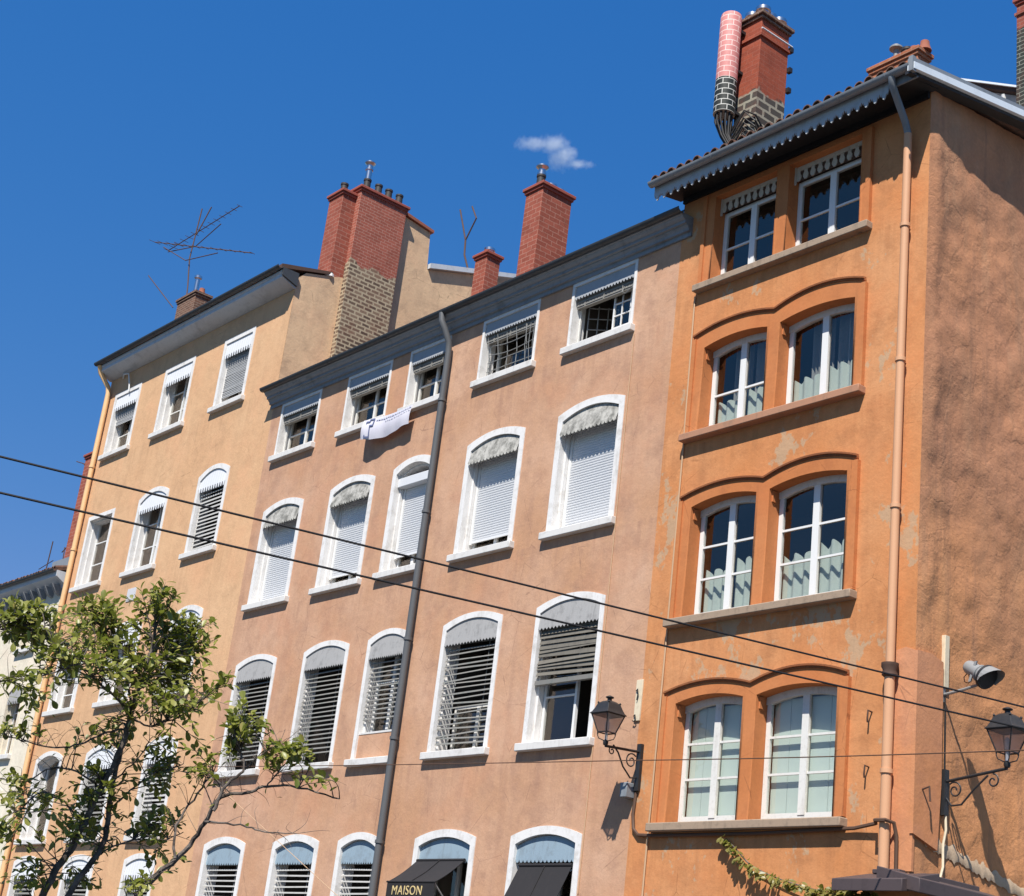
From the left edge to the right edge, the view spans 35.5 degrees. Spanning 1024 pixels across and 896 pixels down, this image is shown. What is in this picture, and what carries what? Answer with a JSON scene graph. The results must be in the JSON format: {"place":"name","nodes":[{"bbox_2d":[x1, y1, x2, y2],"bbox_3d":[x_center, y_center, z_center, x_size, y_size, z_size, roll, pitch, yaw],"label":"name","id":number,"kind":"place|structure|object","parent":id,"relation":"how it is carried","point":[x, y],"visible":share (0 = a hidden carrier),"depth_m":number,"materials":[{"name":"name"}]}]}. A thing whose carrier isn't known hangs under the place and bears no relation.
{"place":"outdoors","nodes":[
{"label":"outdoors","id":0,"kind":"place"},
{"bbox_2d":[0,451,92,868],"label":"apartment building","id":1,"kind":"structure","parent":0,"point":[47,583],"depth_m":47.49,"materials":[{"name":"beige paint"}]},
{"bbox_2d":[0,682,24,759],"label":"window","id":2,"kind":"structure","parent":1,"relation":"in","point":[10,710],"depth_m":47.32,"materials":[{"name":"beige paint"}]},
{"bbox_2d":[12,600,44,654],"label":"window","id":3,"kind":"structure","parent":1,"relation":"in","point":[24,650],"depth_m":48.00,"materials":[{"name":"beige paint"}]},
{"bbox_2d":[39,541,53,568],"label":"tv antenna","id":4,"kind":"object","parent":1,"relation":"on","point":[46,565],"visible":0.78,"depth_m":55.09,"materials":[{"name":"metal"}]},
{"bbox_2d":[153,742,337,895],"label":"guy wire","id":5,"kind":"object","parent":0,"point":[266,830],"visible":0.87,"depth_m":30.13,"materials":[{"name":"beige"}]},
{"bbox_2d":[0,160,515,895],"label":"apartment building","id":6,"kind":"structure","parent":0,"point":[186,412],"depth_m":42.77,"materials":[{"name":"beige paint"}]},
{"bbox_2d":[7,855,39,895],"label":"window","id":7,"kind":"structure","parent":6,"relation":"in","point":[16,865],"depth_m":43.31,"materials":[{"name":"white paint"}]},
{"bbox_2d":[13,751,62,844],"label":"window","id":8,"kind":"structure","parent":6,"relation":"in","point":[28,835],"depth_m":44.06,"materials":[{"name":"white paint"}]},
{"bbox_2d":[41,661,82,717],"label":"window","id":9,"kind":"structure","parent":6,"relation":"in","point":[59,697],"depth_m":45.09,"materials":[{"name":"white paint"}]},
{"bbox_2d":[57,854,93,895],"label":"window","id":10,"kind":"structure","parent":6,"relation":"in","point":[78,860],"depth_m":40.77,"materials":[{"name":"white paint"}]},
{"bbox_2d":[63,744,116,843],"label":"window","id":11,"kind":"structure","parent":6,"relation":"in","point":[89,755],"depth_m":41.57,"materials":[{"name":"white paint"}]},
{"bbox_2d":[68,508,115,593],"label":"window","id":12,"kind":"structure","parent":6,"relation":"in","point":[95,523],"depth_m":46.56,"materials":[{"name":"white paint"}]},
{"bbox_2d":[91,621,142,708],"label":"window","id":13,"kind":"structure","parent":6,"relation":"in","point":[103,701],"depth_m":42.63,"materials":[{"name":"white paint"}]},
{"bbox_2d":[98,382,142,461],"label":"window","id":14,"kind":"structure","parent":6,"relation":"in","point":[122,412],"depth_m":47.78,"materials":[{"name":"white paint"}]},
{"bbox_2d":[125,587,136,601],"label":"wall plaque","id":15,"kind":"object","parent":6,"relation":"attached to","point":[131,591],"depth_m":43.18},
{"bbox_2d":[117,853,156,895],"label":"window","id":16,"kind":"structure","parent":6,"relation":"in","point":[132,864],"depth_m":38.32,"materials":[{"name":"white paint"}]},
{"bbox_2d":[119,486,169,578],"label":"window","id":17,"kind":"structure","parent":6,"relation":"in","point":[148,502],"depth_m":44.06,"materials":[{"name":"white paint"}]},
{"bbox_2d":[123,736,178,841],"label":"window","id":18,"kind":"structure","parent":6,"relation":"in","point":[139,809],"depth_m":39.09,"materials":[{"name":"white paint"}]},
{"bbox_2d":[148,356,196,439],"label":"window","id":19,"kind":"structure","parent":6,"relation":"in","point":[173,375],"depth_m":45.43,"materials":[{"name":"white paint"}]},
{"bbox_2d":[158,605,203,696],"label":"window","id":20,"kind":"structure","parent":6,"relation":"in","point":[198,610],"depth_m":40.00,"materials":[{"name":"white paint"}]},
{"bbox_2d":[148,205,253,307],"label":"tv antenna","id":21,"kind":"object","parent":6,"relation":"on","point":[192,246],"visible":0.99,"depth_m":50.77,"materials":[{"name":"metal"}]},
{"bbox_2d":[178,463,230,560],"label":"window","id":22,"kind":"structure","parent":6,"relation":"in","point":[218,473],"depth_m":41.43,"materials":[{"name":"white paint"}]},
{"bbox_2d":[207,326,256,413],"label":"window","id":23,"kind":"structure","parent":6,"relation":"in","point":[232,366],"depth_m":42.74,"materials":[{"name":"white paint"}]},
{"bbox_2d":[460,206,476,267],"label":"tv antenna","id":24,"kind":"object","parent":6,"relation":"on","point":[465,237],"visible":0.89,"depth_m":47.18,"materials":[{"name":"metal"}]},
{"bbox_2d":[0,0,1016,583],"label":"sky","id":25,"kind":"structure","parent":0,"point":[122,121],"materials":[{"name":"blue"}]},
{"bbox_2d":[0,492,1023,729],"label":"overhead cable","id":26,"kind":"object","parent":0,"point":[289,559],"visible":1,"depth_m":17.34,"materials":[{"name":"black plastic"}]},
{"bbox_2d":[0,455,1023,707],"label":"overhead cable","id":27,"kind":"object","parent":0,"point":[490,575],"visible":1,"depth_m":18.09,"materials":[{"name":"black plastic"}]},
{"bbox_2d":[207,749,1023,766],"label":"span wire","id":28,"kind":"object","parent":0,"point":[666,759],"visible":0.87,"depth_m":21.09,"materials":[{"name":"brown metal"}]},
{"label":"ground","id":29,"kind":"structure","parent":0,"visible":0},
{"bbox_2d":[0,577,339,895],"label":"street tree","id":30,"kind":"object","parent":29,"relation":"on","point":[175,656],"visible":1,"depth_m":13.20,"materials":[{"name":"green plant"}]},
{"bbox_2d":[961,0,1023,106],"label":"house","id":31,"kind":"structure","parent":29,"relation":"on","point":[1013,93],"depth_m":34.97,"materials":[{"name":"white paint"}]},
{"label":"pavement","id":32,"kind":"structure","parent":0,"visible":0},
{"bbox_2d":[185,163,693,895],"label":"apartment building","id":33,"kind":"structure","parent":32,"relation":"on","point":[501,453],"depth_m":31.73,"materials":[{"name":"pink paint"}]},
{"bbox_2d":[195,837,245,895],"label":"window","id":34,"kind":"structure","parent":33,"relation":"in","point":[222,851],"depth_m":35.47,"materials":[{"name":"white paint"}]},
{"bbox_2d":[214,654,276,778],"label":"window","id":35,"kind":"structure","parent":33,"relation":"in","point":[252,668],"depth_m":36.56,"materials":[{"name":"white paint"}]},
{"bbox_2d":[241,497,303,611],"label":"window","id":36,"kind":"structure","parent":33,"relation":"in","point":[271,576],"depth_m":37.97,"materials":[{"name":"white paint"}]},
{"bbox_2d":[264,834,319,895],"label":"window","id":37,"kind":"structure","parent":33,"relation":"in","point":[304,847],"depth_m":33.25,"materials":[{"name":"white paint"}]},
{"bbox_2d":[268,388,322,462],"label":"window","id":38,"kind":"structure","parent":33,"relation":"in","point":[299,409],"depth_m":39.03,"materials":[{"name":"white paint"}]},
{"bbox_2d":[280,640,349,772],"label":"window","id":39,"kind":"structure","parent":33,"relation":"in","point":[331,653],"depth_m":34.45,"materials":[{"name":"white paint"}]},
{"bbox_2d":[308,474,375,595],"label":"window","id":40,"kind":"structure","parent":33,"relation":"in","point":[350,501],"depth_m":35.79,"materials":[{"name":"white paint"}]},
{"bbox_2d":[330,832,375,895],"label":"window","id":41,"kind":"structure","parent":33,"relation":"in","point":[357,848],"depth_m":31.57,"materials":[{"name":"white paint"}]},
{"bbox_2d":[334,359,393,438],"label":"window","id":42,"kind":"structure","parent":33,"relation":"in","point":[356,388],"depth_m":36.91,"materials":[{"name":"white paint"}]},
{"bbox_2d":[344,628,405,767],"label":"window","id":43,"kind":"structure","parent":33,"relation":"in","point":[370,747],"depth_m":32.67,"materials":[{"name":"white paint"}]},
{"bbox_2d":[360,405,412,439],"bbox_3d":[-2.808,-0.538,35.227,0.133,0.596,1.860,22,-25,-35],"label":"banner","id":44,"kind":"object","parent":33,"relation":"hanging from","point":[381,427],"visible":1,"depth_m":35.24,"materials":[{"name":"fabric"}]},
{"bbox_2d":[372,454,430,580],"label":"window","id":45,"kind":"structure","parent":33,"relation":"in","point":[409,481],"depth_m":34.10,"materials":[{"name":"white paint"}]},
{"bbox_2d":[397,335,452,412],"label":"window","id":46,"kind":"structure","parent":33,"relation":"in","point":[419,362],"depth_m":35.22,"materials":[{"name":"white paint"}]},
{"bbox_2d":[386,858,465,895],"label":"awning","id":47,"kind":"object","parent":33,"relation":"attached to","point":[419,877],"visible":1,"depth_m":28.89,"materials":[{"name":"black fabric"}]},
{"bbox_2d":[411,829,475,895],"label":"window","id":48,"kind":"structure","parent":33,"relation":"in","point":[442,843],"depth_m":29.32,"materials":[{"name":"white paint"}]},
{"bbox_2d":[419,611,502,760],"bbox_3d":[-0.761,4.528,30.461,0.580,2.820,1.980,22,-25,-35],"label":"window","id":49,"kind":"structure","parent":33,"relation":"in","point":[478,625],"depth_m":30.60,"materials":[{"name":"white paint"}]},
{"bbox_2d":[446,426,525,562],"bbox_3d":[-0.354,0.905,31.773,0.480,2.670,1.980,22,-25,-35],"label":"window","id":50,"kind":"structure","parent":33,"relation":"in","point":[491,478],"depth_m":31.95,"materials":[{"name":"white paint"}]},
{"bbox_2d":[470,298,540,388],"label":"window","id":51,"kind":"structure","parent":33,"relation":"in","point":[525,318],"depth_m":32.97,"materials":[{"name":"white paint"}]},
{"bbox_2d":[504,863,572,895],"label":"awning","id":52,"kind":"object","parent":33,"relation":"attached to","point":[542,879],"visible":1,"depth_m":26.85,"materials":[{"name":"black fabric"}]},
{"bbox_2d":[504,826,582,895],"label":"window","id":53,"kind":"structure","parent":33,"relation":"in","point":[541,844],"depth_m":27.24,"materials":[{"name":"white paint"}]},
{"bbox_2d":[514,591,605,751],"bbox_3d":[1.105,3.991,28.394,0.740,2.820,1.990,22,-25,-35],"label":"window","id":54,"kind":"structure","parent":33,"relation":"in","point":[561,608],"depth_m":28.48,"materials":[{"name":"white paint"}]},
{"bbox_2d":[538,394,625,540],"bbox_3d":[1.451,0.343,29.661,0.480,2.670,1.990,22,-25,-35],"label":"window","id":55,"kind":"structure","parent":33,"relation":"in","point":[582,497],"depth_m":29.81,"materials":[{"name":"white paint"}]},
{"bbox_2d":[559,258,638,356],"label":"window","id":56,"kind":"structure","parent":33,"relation":"in","point":[581,299],"depth_m":30.85,"materials":[{"name":"white paint"}]},
{"bbox_2d":[577,334,634,893],"bbox_3d":[1.671,2.588,27.929,0.017,10.100,0.057,22,-25,-35],"label":"wall cable","id":57,"kind":"object","parent":33,"relation":"attached to","point":[606,613],"depth_m":27.84,"materials":[{"name":"beige"}]},
{"bbox_2d":[619,782,634,798],"bbox_3d":[1.872,5.549,25.917,0.200,0.240,0.160,22,-25,-35],"label":"junction box","id":58,"kind":"object","parent":33,"relation":"attached to","point":[626,790],"visible":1,"depth_m":25.85,"materials":[{"name":"grey metal"}]},
{"bbox_2d":[624,4,1023,895],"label":"apartment building","id":59,"kind":"structure","parent":32,"relation":"on","point":[850,278],"depth_m":25.12,"materials":[{"name":"orange paint"}]},
{"bbox_2d":[590,695,643,791],"bbox_3d":[1.735,4.747,25.826,1.023,1.398,0.426,22,-25,-35],"label":"wall lantern","id":60,"kind":"object","parent":59,"relation":"attached to","point":[608,715],"depth_m":25.72,"materials":[{"name":"metal"}]},
{"bbox_2d":[632,679,643,721],"bbox_3d":[2.079,4.183,26.480,0.080,0.719,0.154,22,-25,-35],"label":"wall board","id":61,"kind":"object","parent":59,"relation":"attached to","point":[638,700],"depth_m":26.48,"materials":[{"name":"metal"}]},
{"bbox_2d":[641,296,695,895],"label":"wall cable","id":62,"kind":"object","parent":59,"relation":"attached to","point":[646,848],"depth_m":26.47,"materials":[{"name":"orange"}]},
{"bbox_2d":[713,10,762,143],"bbox_3d":[4.488,-6.676,29.987,1.369,3.456,0.609,5,-20,7],"label":"phone mast","id":63,"kind":"object","parent":59,"relation":"on","point":[728,72],"visible":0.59,"depth_m":30.02,"materials":[{"name":"pink plastic"},{"name":"dark grey brick"},{"name":"black rubber cable"}]},
{"bbox_2d":[645,663,851,832],"bbox_3d":[3.665,4.601,24.353,0.510,2.435,3.890,22,-25,-35],"label":"window","id":64,"kind":"structure","parent":59,"relation":"in","point":[742,802],"depth_m":24.31,"materials":[{"name":"paint"}]},
{"bbox_2d":[663,451,860,628],"bbox_3d":[4.070,1.499,25.525,0.565,2.475,3.890,22,-25,-35],"label":"window","id":65,"kind":"structure","parent":59,"relation":"in","point":[758,583],"depth_m":25.45,"materials":[{"name":"paint"}]},
{"bbox_2d":[631,792,898,868],"bbox_3d":[3.509,5.626,23.645,0.231,1.302,5.294,22,-25,-34],"label":"wall cable","id":66,"kind":"object","parent":59,"relation":"attached to","point":[876,821],"depth_m":23.28,"materials":[{"name":"brown"}]},
{"bbox_2d":[678,276,867,443],"bbox_3d":[4.492,-1.415,26.661,0.719,2.205,3.890,22,-25,-35],"label":"window","id":67,"kind":"structure","parent":59,"relation":"in","point":[771,399],"depth_m":26.53,"materials":[{"name":"orange paint"}]},
{"bbox_2d":[692,125,874,293],"bbox_3d":[4.710,-4.022,27.541,0.420,1.960,3.890,22,-25,-35],"label":"window","id":68,"kind":"structure","parent":59,"relation":"in","point":[784,179],"depth_m":27.54,"materials":[{"name":"paint"}]},
{"bbox_2d":[716,837,877,895],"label":"climbing plant","id":69,"kind":"object","parent":59,"relation":"attached to","point":[793,887],"visible":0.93,"depth_m":22.78,"materials":[{"name":"green plant"}]},
{"bbox_2d":[940,815,946,876],"bbox_3d":[5.869,5.469,21.825,0.174,0.928,0.055,22,-25,-35],"label":"wall cable","id":70,"kind":"object","parent":59,"relation":"attached to","point":[944,839],"depth_m":21.87,"materials":[{"name":"beige plastic"}]},
{"bbox_2d":[944,696,945,768],"bbox_3d":[6.066,3.986,22.428,0.043,1.100,0.023,22,-25,-35],"label":"wall cable","id":71,"kind":"object","parent":59,"relation":"attached to","point":[944,728],"depth_m":22.44,"materials":[{"name":"black"}]},
{"bbox_2d":[942,635,949,687],"bbox_3d":[6.175,3.054,22.817,0.100,0.770,0.070,22,-25,-35],"label":"cable duct","id":72,"kind":"object","parent":59,"relation":"attached to","point":[945,647],"visible":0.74,"depth_m":22.80,"materials":[{"name":"beige plastic"}]},
{"bbox_2d":[943,661,1004,702],"bbox_3d":[6.362,3.209,22.267,0.370,0.542,1.086,22,-25,-35],"label":"floodlight","id":73,"kind":"object","parent":59,"relation":"attached to","point":[985,676],"visible":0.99,"depth_m":22.08,"materials":[{"name":"metal"}]},
{"bbox_2d":[940,707,1023,815],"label":"wall lantern","id":74,"kind":"object","parent":59,"relation":"attached to","point":[1003,737],"depth_m":21.62,"materials":[{"name":"metal"}]}
]}

